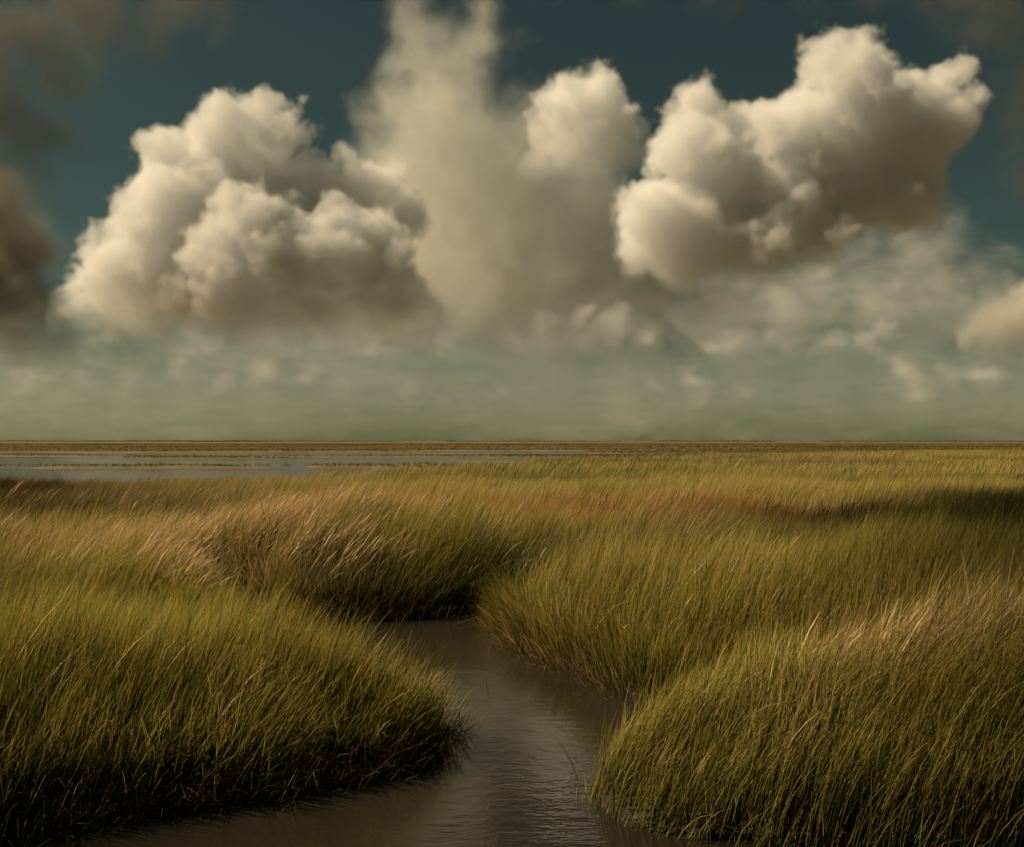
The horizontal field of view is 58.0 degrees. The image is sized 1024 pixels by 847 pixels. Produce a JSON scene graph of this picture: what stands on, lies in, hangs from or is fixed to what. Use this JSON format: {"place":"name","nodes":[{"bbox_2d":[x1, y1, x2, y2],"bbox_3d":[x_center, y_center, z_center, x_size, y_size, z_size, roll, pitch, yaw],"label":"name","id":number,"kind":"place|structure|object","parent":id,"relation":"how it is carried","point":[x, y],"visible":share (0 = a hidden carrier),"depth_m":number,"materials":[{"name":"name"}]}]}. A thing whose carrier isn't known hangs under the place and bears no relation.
{"place":"outdoors","nodes":[
{"label":"outdoors","id":0,"kind":"place"},
{"bbox_2d":[0,444,999,846],"bbox_3d":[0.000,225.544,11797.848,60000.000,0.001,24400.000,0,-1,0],"label":"water","id":1,"kind":"structure","parent":0,"point":[514,782],"depth_m":5.79,"materials":[{"name":"liquid"}]},
{"bbox_2d":[0,570,768,842],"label":"dead thatch","id":2,"kind":"object","parent":1,"relation":"on","point":[386,766],"visible":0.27,"depth_m":5.86,"materials":[{"name":"brown plant"}]},
{"bbox_2d":[436,703,490,749],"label":"broken stems","id":3,"kind":"object","parent":1,"relation":"on","point":[459,733],"visible":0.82,"depth_m":6.32,"materials":[{"name":"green plant"}]},
{"bbox_2d":[535,722,577,779],"bbox_3d":[0.257,2.065,5.810,0.382,0.351,0.006,-1,-1,31],"label":"bent reed","id":4,"kind":"object","parent":1,"relation":"on","point":[566,753],"visible":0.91,"depth_m":5.76,"materials":[{"name":"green plant"}]},
{"bbox_2d":[0,441,1023,846],"bbox_3d":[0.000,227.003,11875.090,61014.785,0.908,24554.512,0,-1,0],"label":"ground","id":5,"kind":"structure","parent":0,"point":[726,831],"depth_m":5.52,"materials":[{"name":"brown soil"}]},
{"bbox_2d":[0,537,956,838],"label":"bank grass","id":6,"kind":"structure","parent":5,"relation":"on","point":[252,753],"depth_m":6.06,"materials":[{"name":"green plant"}]},
{"bbox_2d":[0,526,1023,846],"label":"cordgrass","id":7,"kind":"object","parent":5,"relation":"on","point":[932,746],"visible":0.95,"depth_m":5.47,"materials":[{"name":"green plant"}]},
{"bbox_2d":[0,462,1023,685],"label":"cordgrass","id":8,"kind":"object","parent":5,"relation":"on","point":[626,539],"visible":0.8,"depth_m":10.42,"materials":[{"name":"green plant"}]},
{"bbox_2d":[0,464,1023,538],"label":"meadow grass","id":9,"kind":"structure","parent":5,"relation":"on","point":[790,490],"depth_m":20.07,"materials":[{"name":"green plant"}]},
{"bbox_2d":[0,475,1023,788],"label":"seeding grass","id":10,"kind":"structure","parent":5,"relation":"on","point":[284,513],"depth_m":10.46,"materials":[{"name":"plant"}]},
{"bbox_2d":[0,443,1023,466],"bbox_3d":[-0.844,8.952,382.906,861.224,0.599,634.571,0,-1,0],"label":"marsh grass","id":11,"kind":"structure","parent":5,"relation":"on","point":[748,448],"depth_m":217.59,"materials":[{"name":"green plant"}]},
{"bbox_2d":[2,440,1023,441],"bbox_3d":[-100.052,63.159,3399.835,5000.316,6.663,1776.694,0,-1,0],"label":"woods","id":12,"kind":"object","parent":5,"relation":"on","point":[663,440],"visible":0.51,"depth_m":3353.16,"materials":[{"name":"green plant"}]},
{"bbox_2d":[340,447,1023,481],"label":"meadow grass","id":13,"kind":"structure","parent":5,"relation":"on","point":[1004,461],"depth_m":47.89,"materials":[{"name":"green plant"}]},
{"bbox_2d":[0,0,1023,440],"label":"sky","id":14,"kind":"structure","parent":0,"point":[252,220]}
]}

